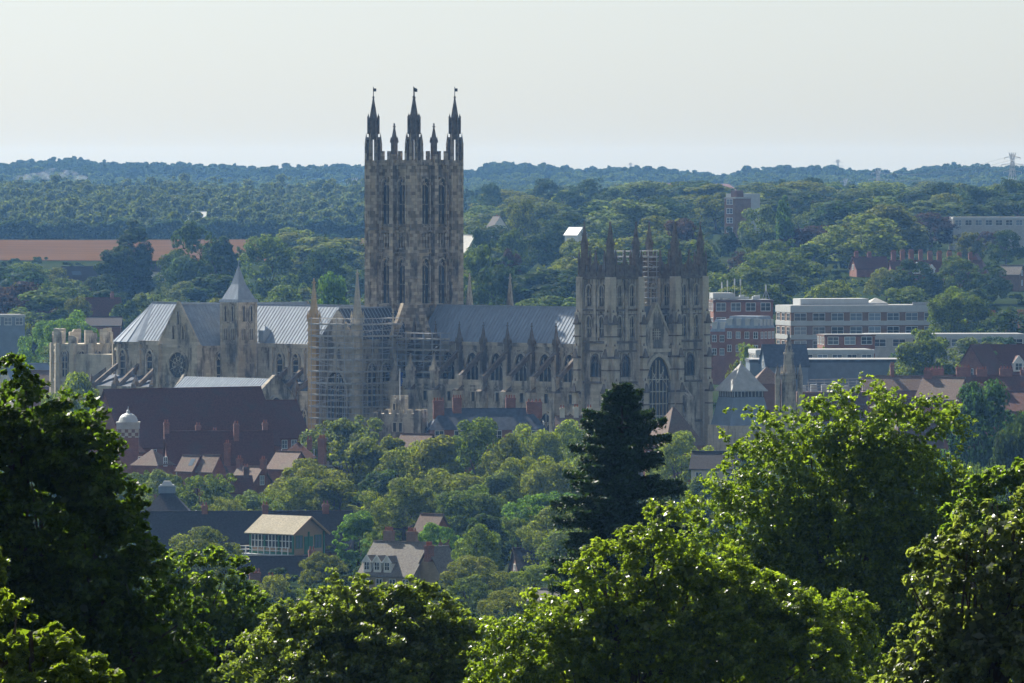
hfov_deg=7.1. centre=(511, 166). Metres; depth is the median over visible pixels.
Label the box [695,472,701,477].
window
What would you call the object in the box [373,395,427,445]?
gatehouse
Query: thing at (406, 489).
tree
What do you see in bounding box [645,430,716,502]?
tree
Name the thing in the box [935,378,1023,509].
tree
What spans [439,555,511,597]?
tree
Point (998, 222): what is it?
window
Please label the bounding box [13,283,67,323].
tree
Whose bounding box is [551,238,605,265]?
tree
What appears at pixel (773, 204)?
tree
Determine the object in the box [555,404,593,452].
house
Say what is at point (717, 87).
sky
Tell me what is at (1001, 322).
tree
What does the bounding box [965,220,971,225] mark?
window
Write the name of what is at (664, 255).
tree
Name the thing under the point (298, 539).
window
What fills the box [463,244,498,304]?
tree
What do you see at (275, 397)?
window
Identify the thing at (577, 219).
tree
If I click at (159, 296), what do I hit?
tree
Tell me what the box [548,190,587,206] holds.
tree
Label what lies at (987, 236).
tree
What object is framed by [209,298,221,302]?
tree
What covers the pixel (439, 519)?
house
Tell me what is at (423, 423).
window
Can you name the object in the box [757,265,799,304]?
tree
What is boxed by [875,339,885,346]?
window
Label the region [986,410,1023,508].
tree
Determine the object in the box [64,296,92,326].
tree
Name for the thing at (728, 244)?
tree
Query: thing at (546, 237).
tree
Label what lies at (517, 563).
house
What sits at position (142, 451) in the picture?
house
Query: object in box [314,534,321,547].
window
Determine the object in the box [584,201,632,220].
tree
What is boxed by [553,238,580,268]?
tree
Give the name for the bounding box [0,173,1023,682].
ground
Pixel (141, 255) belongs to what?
tree
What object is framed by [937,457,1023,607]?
tree
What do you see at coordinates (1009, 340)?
tree
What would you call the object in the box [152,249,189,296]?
tree
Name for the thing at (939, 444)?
house
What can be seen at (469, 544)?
tree
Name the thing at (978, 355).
gabled house
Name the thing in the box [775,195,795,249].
tree
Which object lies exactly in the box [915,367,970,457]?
house
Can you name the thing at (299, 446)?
house
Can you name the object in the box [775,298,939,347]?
office block
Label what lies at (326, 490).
tree
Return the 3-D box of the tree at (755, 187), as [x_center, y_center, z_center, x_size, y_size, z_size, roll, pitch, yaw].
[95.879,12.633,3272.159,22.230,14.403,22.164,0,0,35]
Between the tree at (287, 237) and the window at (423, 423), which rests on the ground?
the tree at (287, 237)
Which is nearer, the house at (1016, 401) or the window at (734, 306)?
the house at (1016, 401)
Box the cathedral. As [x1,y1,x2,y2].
[50,86,714,475]
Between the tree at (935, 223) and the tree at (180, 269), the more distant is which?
the tree at (935, 223)
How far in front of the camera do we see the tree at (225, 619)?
249.54 m
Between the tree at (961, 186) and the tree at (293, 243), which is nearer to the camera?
the tree at (293, 243)
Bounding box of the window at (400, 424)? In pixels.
[398,422,402,431]
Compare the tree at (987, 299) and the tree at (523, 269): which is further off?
the tree at (523, 269)
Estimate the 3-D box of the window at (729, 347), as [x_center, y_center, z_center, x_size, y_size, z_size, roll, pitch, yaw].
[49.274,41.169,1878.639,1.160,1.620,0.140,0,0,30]
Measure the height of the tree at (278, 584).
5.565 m
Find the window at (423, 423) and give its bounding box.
[422,422,424,432]
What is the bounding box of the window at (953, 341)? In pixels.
[951,339,958,346]
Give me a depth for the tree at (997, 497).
1150.28 m
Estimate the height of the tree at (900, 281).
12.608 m
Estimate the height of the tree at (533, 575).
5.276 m
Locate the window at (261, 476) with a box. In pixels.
[260,475,263,484]
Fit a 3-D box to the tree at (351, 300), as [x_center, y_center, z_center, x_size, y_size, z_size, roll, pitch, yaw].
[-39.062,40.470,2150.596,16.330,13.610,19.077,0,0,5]
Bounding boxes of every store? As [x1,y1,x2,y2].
[0,314,24,363]
[745,358,904,390]
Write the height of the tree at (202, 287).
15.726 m
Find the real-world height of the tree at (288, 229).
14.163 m
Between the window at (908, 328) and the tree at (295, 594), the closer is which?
the tree at (295, 594)
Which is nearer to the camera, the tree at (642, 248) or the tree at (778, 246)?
the tree at (778, 246)
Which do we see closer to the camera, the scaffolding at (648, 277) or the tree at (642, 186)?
the scaffolding at (648, 277)
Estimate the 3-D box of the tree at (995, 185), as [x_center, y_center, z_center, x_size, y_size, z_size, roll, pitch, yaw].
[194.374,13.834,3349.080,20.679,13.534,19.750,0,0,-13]
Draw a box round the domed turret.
[116,407,140,479]
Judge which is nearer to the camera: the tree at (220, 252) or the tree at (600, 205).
the tree at (220, 252)
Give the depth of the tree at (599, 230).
2765.36 m
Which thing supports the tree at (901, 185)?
on the ground
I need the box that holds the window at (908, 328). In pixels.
[906,326,917,332]
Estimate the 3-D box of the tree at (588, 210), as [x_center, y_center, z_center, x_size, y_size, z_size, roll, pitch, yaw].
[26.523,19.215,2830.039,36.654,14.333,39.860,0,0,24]
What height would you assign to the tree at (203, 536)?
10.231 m
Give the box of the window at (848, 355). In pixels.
[847,354,856,357]
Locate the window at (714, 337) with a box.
[712,335,716,341]
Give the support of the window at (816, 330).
in the office block at (803, 320)
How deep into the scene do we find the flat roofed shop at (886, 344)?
1893.70 m
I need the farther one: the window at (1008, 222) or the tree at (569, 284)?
the window at (1008, 222)
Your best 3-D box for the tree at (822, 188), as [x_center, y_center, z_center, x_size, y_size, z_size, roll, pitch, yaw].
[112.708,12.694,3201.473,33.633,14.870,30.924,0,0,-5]
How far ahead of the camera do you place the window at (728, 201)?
2748.09 m
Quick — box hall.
[94,386,281,455]
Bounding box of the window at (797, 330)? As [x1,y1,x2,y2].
[794,327,805,334]
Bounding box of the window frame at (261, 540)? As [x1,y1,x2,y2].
[251,534,291,548]
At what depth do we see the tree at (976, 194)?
2997.13 m
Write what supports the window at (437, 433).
in the long house at (509, 417)
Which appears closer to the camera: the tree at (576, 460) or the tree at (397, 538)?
the tree at (397, 538)
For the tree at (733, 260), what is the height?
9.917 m
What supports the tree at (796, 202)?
on the ground
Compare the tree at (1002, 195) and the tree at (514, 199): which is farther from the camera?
the tree at (514, 199)
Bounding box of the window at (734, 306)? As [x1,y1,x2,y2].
[731,303,740,310]
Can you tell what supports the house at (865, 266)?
on the ground
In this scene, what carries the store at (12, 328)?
on the ground
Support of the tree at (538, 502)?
on the ground
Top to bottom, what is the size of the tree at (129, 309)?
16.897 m
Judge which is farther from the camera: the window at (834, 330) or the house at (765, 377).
the window at (834, 330)
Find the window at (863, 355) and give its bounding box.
[862,354,871,357]
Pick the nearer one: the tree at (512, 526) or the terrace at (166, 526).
the tree at (512, 526)
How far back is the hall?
1477.57 m
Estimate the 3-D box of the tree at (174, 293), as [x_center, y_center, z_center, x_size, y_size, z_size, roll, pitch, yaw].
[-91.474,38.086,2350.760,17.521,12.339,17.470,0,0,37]
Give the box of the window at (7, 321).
[4,318,11,324]
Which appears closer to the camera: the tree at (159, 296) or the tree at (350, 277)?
the tree at (159, 296)
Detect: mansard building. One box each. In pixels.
[710,319,725,383]
[725,316,774,375]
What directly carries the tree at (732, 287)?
on the ground
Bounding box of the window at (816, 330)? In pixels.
[813,327,824,334]
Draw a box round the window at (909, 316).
[906,313,917,320]
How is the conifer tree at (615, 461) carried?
on the ground
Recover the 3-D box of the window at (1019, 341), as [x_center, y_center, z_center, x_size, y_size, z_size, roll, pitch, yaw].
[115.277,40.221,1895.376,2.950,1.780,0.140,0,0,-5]
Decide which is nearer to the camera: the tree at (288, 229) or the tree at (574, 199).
the tree at (288, 229)
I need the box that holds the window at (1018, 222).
[1016,220,1022,225]
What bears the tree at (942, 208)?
on the ground
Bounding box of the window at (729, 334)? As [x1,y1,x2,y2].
[727,331,731,338]
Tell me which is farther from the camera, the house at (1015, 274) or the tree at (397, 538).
the house at (1015, 274)
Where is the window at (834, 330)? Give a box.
[831,327,843,333]
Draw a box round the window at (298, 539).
[295,535,302,548]
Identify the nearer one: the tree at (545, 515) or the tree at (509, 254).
the tree at (545, 515)
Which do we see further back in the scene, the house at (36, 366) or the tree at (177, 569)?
the house at (36, 366)
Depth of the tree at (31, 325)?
1990.23 m
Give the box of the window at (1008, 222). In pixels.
[1006,220,1012,225]
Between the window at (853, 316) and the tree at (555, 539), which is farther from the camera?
the window at (853, 316)
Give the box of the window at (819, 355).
[818,354,826,357]
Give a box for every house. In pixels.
[0,363,49,423]
[29,370,49,409]
[60,266,99,293]
[73,291,121,315]
[81,316,122,342]
[87,438,145,489]
[131,449,174,497]
[144,261,165,281]
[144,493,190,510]
[163,419,274,475]
[174,374,293,399]
[174,455,201,507]
[195,440,230,509]
[218,464,254,509]
[233,455,273,507]
[237,546,315,578]
[247,568,273,590]
[267,435,326,500]
[281,436,315,483]
[358,527,425,587]
[394,433,434,475]
[414,513,450,547]
[418,541,454,592]
[425,395,547,475]
[463,235,478,251]
[487,214,507,237]
[507,547,564,571]
[520,588,560,602]
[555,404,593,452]
[563,226,588,258]
[689,451,742,517]
[755,367,781,439]
[758,344,809,391]
[848,251,887,276]
[859,362,951,426]
[889,397,943,460]
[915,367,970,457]
[959,344,1002,374]
[973,254,988,273]
[988,382,1023,452]
[989,344,1023,374]
[991,309,1023,332]
[998,265,1023,290]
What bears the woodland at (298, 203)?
on the ground
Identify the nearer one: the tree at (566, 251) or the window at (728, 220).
the tree at (566, 251)
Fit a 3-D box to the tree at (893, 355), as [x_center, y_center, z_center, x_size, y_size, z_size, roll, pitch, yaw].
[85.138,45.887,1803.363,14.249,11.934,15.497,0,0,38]
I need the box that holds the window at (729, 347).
[727,345,731,351]
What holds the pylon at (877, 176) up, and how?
on the ground
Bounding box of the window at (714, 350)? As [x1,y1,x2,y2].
[712,348,716,354]
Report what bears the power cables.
hanging from the pylon at (877, 176)
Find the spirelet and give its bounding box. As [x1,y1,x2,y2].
[775,331,802,464]
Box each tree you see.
[0,266,51,311]
[0,281,59,322]
[0,351,218,682]
[0,547,10,638]
[0,588,125,682]
[8,287,79,326]
[11,262,51,283]
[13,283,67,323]
[17,320,50,362]
[25,319,39,362]
[25,322,37,360]
[39,309,99,362]
[39,342,67,366]
[40,371,99,414]
[42,267,76,287]
[52,277,92,296]
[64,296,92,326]
[84,273,127,297]
[89,289,125,305]
[93,246,137,295]
[109,292,177,329]
[109,299,140,330]
[111,220,156,303]
[112,470,150,525]
[119,543,284,682]
[137,293,168,310]
[137,469,193,510]
[141,557,188,595]
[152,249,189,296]
[160,281,216,301]
[162,220,226,299]
[164,526,246,592]
[174,473,236,510]
[181,274,233,301]
[196,234,245,300]
[207,567,522,682]
[208,496,253,510]
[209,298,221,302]
[215,573,259,590]
[224,489,284,510]
[230,233,303,300]
[252,574,291,607]
[253,282,310,301]
[259,227,314,252]
[261,477,318,509]
[266,458,355,509]
[267,231,310,266]
[269,588,306,610]
[288,236,364,287]
[290,233,341,255]
[292,299,310,303]
[294,248,349,298]
[296,246,352,287]
[297,288,339,304]
[297,551,350,592]
[298,414,390,491]
[303,266,326,293]
[305,478,360,512]
[312,180,329,193]
[312,583,349,607]
[317,270,349,304]
[323,437,387,511]
[328,237,364,268]
[332,510,376,569]
[340,265,364,296]
[346,297,364,304]
[352,469,400,532]
[358,477,441,540]
[361,532,382,552]
[369,436,405,467]
[373,440,446,502]
[382,486,452,540]
[404,434,459,484]
[418,522,463,548]
[424,596,451,620]
[425,468,503,521]
[434,484,505,538]
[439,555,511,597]
[442,416,528,487]
[446,574,493,611]
[450,524,503,583]
[454,513,511,574]
[463,204,507,222]
[463,210,510,234]
[463,219,487,234]
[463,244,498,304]
[463,247,471,272]
[463,253,529,293]
[463,268,506,304]
[463,270,501,304]
[463,490,894,682]
[465,195,502,213]
[465,227,495,272]
[468,189,529,206]
[470,225,534,267]
[472,194,508,204]
[472,264,519,305]
[476,432,534,508]
[477,586,538,623]
[478,183,505,210]
[482,471,521,539]
[490,246,528,272]
[491,252,529,273]
[494,195,555,213]
[494,456,546,521]
[496,228,531,272]
[496,248,521,273]
[500,491,579,547]
[501,268,577,301]
[501,516,535,559]
[505,198,542,250]
[505,202,572,220]
[509,563,558,590]
[513,209,552,225]
[513,422,564,487]
[514,225,538,251]
[514,295,564,305]
[515,506,578,563]
[518,189,537,194]
[520,455,580,517]
[523,217,589,266]
[528,178,563,201]
[529,202,564,220]
[532,276,575,302]
[534,528,604,581]
[536,264,563,278]
[543,211,592,254]
[545,381,693,682]
[546,419,592,496]
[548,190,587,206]
[549,296,575,306]
[550,202,621,223]
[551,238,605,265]
[552,190,588,209]
[553,185,575,190]
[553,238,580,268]
[561,242,627,271]
[567,454,593,496]
[569,177,607,202]
[575,212,621,241]
[576,199,671,252]
[579,197,620,214]
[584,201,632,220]
[588,234,605,259]
[591,187,637,201]
[591,201,621,220]
[607,184,623,188]
[613,215,712,255]
[617,181,672,199]
[622,242,657,260]
[623,196,688,219]
[628,235,728,272]
[631,181,660,200]
[635,200,699,225]
[645,210,714,247]
[645,249,711,272]
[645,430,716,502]
[652,181,691,195]
[661,218,697,260]
[661,371,978,681]
[664,239,725,274]
[667,180,732,203]
[672,183,730,206]
[676,476,731,534]
[678,196,722,219]
[687,191,730,228]
[688,192,725,229]
[707,271,768,295]
[709,288,745,298]
[715,285,751,298]
[716,267,792,314]
[718,226,739,255]
[725,359,739,377]
[725,440,767,511]
[727,251,765,272]
[729,247,823,293]
[733,183,775,191]
[735,185,750,190]
[736,342,755,365]
[737,204,785,249]
[740,181,771,193]
[744,238,816,275]
[745,192,763,197]
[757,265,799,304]
[760,188,824,214]
[760,199,802,232]
[761,187,814,205]
[768,196,810,214]
[773,179,787,187]
[774,180,837,202]
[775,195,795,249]
[777,225,843,260]
[784,244,829,277]
[788,211,826,229]
[800,200,865,253]
[800,213,907,264]
[801,177,828,199]
[801,202,835,224]
[803,279,860,297]
[809,187,836,199]
[826,181,849,193]
[826,185,847,196]
[827,194,872,223]
[833,188,883,202]
[835,184,859,192]
[837,198,916,237]
[840,204,931,262]
[842,185,890,198]
[855,181,909,190]
[863,267,901,300]
[864,186,911,212]
[866,483,1023,682]
[878,183,900,189]
[882,258,943,299]
[883,286,932,303]
[887,328,962,374]
[888,352,924,365]
[893,188,944,226]
[903,182,923,187]
[904,181,944,190]
[910,200,962,236]
[914,211,960,249]
[926,286,994,332]
[928,182,956,193]
[928,255,979,293]
[929,193,963,213]
[935,337,1004,365]
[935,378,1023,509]
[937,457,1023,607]
[938,187,966,195]
[939,288,1001,329]
[941,183,967,192]
[950,204,999,216]
[951,232,992,258]
[951,462,1002,522]
[957,185,995,208]
[957,186,1006,202]
[964,264,1012,304]
[968,231,1011,250]
[972,306,1023,333]
[972,336,1016,343]
[973,200,1023,216]
[985,178,1023,216]
[985,193,1023,216]
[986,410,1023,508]
[987,229,1023,264]
[988,184,1003,188]
[999,190,1023,210]
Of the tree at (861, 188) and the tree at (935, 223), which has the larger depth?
the tree at (861, 188)
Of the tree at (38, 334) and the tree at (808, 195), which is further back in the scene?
the tree at (808, 195)
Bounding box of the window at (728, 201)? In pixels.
[726,199,732,204]
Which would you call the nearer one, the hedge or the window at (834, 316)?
the window at (834, 316)
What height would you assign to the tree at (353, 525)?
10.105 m
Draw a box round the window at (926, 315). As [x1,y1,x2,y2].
[924,313,929,319]
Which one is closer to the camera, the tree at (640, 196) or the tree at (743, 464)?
the tree at (743, 464)
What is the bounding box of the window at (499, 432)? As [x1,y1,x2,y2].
[495,430,501,439]
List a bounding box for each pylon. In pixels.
[868,169,887,182]
[1001,152,1022,179]
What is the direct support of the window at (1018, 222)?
in the flat building at (979, 225)
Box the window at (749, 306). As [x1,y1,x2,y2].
[746,303,755,310]
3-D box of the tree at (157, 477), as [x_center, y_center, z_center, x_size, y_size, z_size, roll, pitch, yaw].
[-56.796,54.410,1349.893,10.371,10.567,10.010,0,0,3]
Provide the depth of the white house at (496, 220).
2597.65 m
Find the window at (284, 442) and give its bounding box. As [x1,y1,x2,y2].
[282,440,286,448]
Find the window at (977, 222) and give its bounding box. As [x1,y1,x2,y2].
[975,220,981,225]
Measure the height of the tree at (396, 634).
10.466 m
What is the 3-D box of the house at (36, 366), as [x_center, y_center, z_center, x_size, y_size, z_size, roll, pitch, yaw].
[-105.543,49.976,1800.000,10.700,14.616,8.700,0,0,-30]
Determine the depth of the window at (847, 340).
1855.82 m
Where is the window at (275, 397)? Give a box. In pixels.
[269,395,282,399]
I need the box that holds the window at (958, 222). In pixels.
[955,220,961,225]
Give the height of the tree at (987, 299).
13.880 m
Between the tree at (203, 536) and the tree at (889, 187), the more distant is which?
the tree at (889, 187)
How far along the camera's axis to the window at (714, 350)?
1881.83 m
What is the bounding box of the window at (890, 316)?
[887,313,898,320]
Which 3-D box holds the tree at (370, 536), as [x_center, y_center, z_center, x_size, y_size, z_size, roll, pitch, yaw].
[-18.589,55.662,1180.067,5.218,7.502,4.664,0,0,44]
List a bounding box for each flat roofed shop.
[748,348,874,357]
[862,333,1023,363]
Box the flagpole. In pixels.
[399,369,402,399]
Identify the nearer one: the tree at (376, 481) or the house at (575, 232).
the tree at (376, 481)
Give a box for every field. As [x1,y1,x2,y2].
[0,238,364,260]
[661,183,735,189]
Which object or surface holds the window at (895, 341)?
in the flat roofed shop at (886, 344)
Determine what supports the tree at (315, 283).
on the ground
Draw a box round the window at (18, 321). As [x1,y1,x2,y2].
[15,318,22,324]
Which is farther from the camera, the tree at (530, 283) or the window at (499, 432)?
the tree at (530, 283)
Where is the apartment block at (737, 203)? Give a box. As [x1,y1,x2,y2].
[724,190,759,243]
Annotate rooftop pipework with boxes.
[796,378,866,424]
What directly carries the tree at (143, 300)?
on the ground
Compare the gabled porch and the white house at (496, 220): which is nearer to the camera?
the gabled porch
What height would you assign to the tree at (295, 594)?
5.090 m
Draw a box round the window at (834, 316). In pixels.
[831,313,843,320]
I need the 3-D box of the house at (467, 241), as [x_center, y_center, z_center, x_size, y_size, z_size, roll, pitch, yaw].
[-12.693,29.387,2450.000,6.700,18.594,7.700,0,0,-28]
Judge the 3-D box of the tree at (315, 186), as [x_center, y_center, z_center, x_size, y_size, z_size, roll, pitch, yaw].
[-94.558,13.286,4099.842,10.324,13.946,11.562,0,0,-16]
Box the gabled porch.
[643,407,705,483]
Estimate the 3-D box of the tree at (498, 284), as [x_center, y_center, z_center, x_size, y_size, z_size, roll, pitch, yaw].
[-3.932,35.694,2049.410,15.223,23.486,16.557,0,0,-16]
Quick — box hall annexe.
[266,399,307,450]
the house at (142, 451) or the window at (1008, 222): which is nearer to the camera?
the house at (142, 451)
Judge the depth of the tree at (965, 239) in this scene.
2558.83 m
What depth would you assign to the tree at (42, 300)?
2129.45 m
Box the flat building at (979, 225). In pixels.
[949,217,1023,250]
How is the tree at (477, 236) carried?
on the ground
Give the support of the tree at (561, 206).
on the ground
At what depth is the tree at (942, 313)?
1956.92 m
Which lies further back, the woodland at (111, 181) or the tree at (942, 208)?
the woodland at (111, 181)
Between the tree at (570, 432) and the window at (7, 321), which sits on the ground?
the tree at (570, 432)
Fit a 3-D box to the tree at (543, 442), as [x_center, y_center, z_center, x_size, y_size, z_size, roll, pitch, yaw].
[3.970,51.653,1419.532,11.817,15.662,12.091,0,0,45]
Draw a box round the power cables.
[872,158,1020,180]
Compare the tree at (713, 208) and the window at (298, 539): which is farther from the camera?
the tree at (713, 208)
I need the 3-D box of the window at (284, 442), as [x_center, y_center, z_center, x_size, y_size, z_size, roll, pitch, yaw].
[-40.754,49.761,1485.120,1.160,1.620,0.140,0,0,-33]
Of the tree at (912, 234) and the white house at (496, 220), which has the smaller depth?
the tree at (912, 234)
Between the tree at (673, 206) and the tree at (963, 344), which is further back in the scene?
the tree at (673, 206)
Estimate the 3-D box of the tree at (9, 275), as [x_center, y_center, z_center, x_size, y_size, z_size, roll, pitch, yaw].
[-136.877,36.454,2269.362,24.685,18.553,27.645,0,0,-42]
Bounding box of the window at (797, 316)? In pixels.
[794,313,805,320]
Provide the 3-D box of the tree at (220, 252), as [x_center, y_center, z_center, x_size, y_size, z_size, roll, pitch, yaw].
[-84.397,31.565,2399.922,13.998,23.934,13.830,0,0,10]
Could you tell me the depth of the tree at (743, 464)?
1398.12 m
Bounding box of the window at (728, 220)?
[726,218,732,222]
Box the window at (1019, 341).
[1013,339,1022,343]
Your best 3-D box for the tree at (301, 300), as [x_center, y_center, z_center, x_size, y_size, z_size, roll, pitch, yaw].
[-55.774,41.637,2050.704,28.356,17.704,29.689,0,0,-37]
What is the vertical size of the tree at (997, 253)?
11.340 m
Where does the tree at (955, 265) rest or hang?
on the ground
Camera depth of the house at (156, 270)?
2696.06 m
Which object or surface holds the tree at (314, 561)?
on the ground
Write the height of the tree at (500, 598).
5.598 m
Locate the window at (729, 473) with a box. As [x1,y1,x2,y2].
[727,472,733,481]
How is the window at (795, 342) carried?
in the office block at (803, 320)
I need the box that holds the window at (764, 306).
[761,303,770,310]
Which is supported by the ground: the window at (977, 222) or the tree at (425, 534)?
the tree at (425, 534)
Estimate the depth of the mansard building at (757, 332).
1877.62 m
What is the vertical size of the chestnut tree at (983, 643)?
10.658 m
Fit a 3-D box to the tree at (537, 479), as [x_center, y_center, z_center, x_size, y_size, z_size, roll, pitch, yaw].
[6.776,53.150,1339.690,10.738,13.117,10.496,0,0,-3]
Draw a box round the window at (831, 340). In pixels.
[828,337,838,344]
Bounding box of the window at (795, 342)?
[794,341,805,343]
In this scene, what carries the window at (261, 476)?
in the house at (262, 480)
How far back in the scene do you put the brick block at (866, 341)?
1856.19 m
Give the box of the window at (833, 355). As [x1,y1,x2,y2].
[832,354,841,357]
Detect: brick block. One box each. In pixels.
[709,278,773,337]
[816,334,875,357]
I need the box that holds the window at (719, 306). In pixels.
[716,303,725,310]
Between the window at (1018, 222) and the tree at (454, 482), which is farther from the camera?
the window at (1018, 222)
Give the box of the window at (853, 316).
[850,313,861,320]
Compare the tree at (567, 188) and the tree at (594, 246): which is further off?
the tree at (567, 188)
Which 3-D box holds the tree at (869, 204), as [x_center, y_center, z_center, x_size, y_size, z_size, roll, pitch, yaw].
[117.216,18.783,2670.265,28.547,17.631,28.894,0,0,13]
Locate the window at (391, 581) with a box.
[389,579,395,584]
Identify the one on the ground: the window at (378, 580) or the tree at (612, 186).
the tree at (612, 186)
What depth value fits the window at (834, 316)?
1981.79 m
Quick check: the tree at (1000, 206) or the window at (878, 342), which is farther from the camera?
the tree at (1000, 206)
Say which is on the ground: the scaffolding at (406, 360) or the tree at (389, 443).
the tree at (389, 443)
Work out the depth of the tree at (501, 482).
1309.43 m
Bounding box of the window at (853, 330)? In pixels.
[850,327,861,333]
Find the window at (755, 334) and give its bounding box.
[753,332,757,338]
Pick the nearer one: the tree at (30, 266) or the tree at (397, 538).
the tree at (397, 538)
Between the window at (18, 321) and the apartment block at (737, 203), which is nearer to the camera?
the window at (18, 321)
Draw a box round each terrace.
[140,501,353,558]
[887,249,984,281]
[932,364,1023,436]
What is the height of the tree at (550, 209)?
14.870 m
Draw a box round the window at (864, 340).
[861,337,871,344]
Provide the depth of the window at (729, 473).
1396.41 m
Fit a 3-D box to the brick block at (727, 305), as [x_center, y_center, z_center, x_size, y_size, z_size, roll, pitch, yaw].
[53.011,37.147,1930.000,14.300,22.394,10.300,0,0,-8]
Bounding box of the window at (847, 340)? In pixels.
[844,337,854,344]
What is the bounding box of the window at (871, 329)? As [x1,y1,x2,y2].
[869,326,880,332]
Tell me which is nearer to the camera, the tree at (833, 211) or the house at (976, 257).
the house at (976, 257)
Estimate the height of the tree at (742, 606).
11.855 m
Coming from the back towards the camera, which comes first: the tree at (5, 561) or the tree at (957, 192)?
the tree at (957, 192)
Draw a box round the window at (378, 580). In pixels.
[376,578,382,586]
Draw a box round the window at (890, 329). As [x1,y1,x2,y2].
[887,326,898,332]
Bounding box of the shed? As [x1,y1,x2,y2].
[186,211,206,220]
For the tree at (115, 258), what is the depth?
2437.87 m
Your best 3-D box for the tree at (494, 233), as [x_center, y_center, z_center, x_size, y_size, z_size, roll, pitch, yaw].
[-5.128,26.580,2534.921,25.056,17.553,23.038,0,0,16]
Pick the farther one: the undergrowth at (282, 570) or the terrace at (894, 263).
the terrace at (894, 263)
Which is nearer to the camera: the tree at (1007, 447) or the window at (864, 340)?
the tree at (1007, 447)
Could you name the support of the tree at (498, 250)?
on the ground
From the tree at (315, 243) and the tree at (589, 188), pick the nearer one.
the tree at (315, 243)
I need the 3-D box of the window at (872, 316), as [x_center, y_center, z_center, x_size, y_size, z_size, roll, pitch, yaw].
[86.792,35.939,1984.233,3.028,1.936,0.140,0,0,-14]
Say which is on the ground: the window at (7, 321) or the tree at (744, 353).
the tree at (744, 353)
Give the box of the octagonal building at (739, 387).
[708,361,774,474]
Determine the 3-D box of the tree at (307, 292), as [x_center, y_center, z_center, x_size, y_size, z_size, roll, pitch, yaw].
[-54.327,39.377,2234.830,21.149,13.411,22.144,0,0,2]
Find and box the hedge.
[0,203,533,238]
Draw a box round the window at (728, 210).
[726,208,732,213]
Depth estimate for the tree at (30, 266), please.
2497.78 m
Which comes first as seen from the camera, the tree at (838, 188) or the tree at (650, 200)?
the tree at (650, 200)
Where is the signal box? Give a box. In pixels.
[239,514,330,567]
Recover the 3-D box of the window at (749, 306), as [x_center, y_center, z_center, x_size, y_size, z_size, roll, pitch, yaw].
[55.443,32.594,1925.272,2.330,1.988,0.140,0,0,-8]
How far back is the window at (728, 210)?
2748.09 m
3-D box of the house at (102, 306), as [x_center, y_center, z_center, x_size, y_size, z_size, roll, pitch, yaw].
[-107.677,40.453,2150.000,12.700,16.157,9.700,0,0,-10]
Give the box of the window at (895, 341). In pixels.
[893,339,904,346]
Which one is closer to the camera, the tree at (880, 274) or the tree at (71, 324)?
the tree at (71, 324)
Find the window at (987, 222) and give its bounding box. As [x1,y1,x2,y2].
[985,220,991,225]
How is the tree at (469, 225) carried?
on the ground
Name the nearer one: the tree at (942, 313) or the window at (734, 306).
the window at (734, 306)
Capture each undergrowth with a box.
[0,216,1023,407]
[29,486,948,632]
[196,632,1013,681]
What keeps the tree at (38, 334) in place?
on the ground
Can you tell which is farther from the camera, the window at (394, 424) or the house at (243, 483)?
the window at (394, 424)
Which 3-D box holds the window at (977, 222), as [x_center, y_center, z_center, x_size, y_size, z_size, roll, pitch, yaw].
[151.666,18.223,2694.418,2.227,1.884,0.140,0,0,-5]
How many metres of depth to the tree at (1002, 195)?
2974.51 m
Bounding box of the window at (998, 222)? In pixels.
[996,220,1001,225]
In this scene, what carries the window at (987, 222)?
in the flat building at (979, 225)
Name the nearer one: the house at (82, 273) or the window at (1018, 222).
the house at (82, 273)
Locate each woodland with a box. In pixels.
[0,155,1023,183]
[0,172,364,236]
[0,175,198,189]
[463,188,903,211]
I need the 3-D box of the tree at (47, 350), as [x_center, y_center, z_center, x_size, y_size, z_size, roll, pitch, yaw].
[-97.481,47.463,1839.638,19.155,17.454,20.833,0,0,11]
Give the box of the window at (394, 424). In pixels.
[392,422,396,431]
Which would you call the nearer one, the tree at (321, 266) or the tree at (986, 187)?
the tree at (321, 266)
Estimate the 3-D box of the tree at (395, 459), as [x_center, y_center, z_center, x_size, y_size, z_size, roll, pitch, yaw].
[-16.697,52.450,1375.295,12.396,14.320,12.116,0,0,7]
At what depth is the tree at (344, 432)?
1468.04 m
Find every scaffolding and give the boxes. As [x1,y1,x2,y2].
[309,317,403,466]
[395,331,450,378]
[614,250,658,305]
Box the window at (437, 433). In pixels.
[435,431,443,437]
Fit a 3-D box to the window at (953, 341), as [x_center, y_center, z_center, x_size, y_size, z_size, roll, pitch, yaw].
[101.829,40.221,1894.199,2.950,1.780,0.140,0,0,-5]
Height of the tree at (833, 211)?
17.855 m
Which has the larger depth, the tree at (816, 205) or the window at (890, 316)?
the tree at (816, 205)
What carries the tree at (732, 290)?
on the ground
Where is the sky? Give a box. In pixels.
[0,0,1023,174]
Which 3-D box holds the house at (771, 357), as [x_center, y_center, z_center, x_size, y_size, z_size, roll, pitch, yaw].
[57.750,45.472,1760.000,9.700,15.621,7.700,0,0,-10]
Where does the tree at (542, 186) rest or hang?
on the ground
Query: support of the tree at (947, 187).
on the ground
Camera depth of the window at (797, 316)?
1979.86 m
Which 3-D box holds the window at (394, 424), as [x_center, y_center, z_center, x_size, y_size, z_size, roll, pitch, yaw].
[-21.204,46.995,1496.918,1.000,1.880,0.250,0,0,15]
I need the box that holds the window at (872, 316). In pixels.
[869,313,880,320]
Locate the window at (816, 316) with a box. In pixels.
[813,313,824,320]
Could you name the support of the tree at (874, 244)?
on the ground
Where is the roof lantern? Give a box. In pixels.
[158,481,175,492]

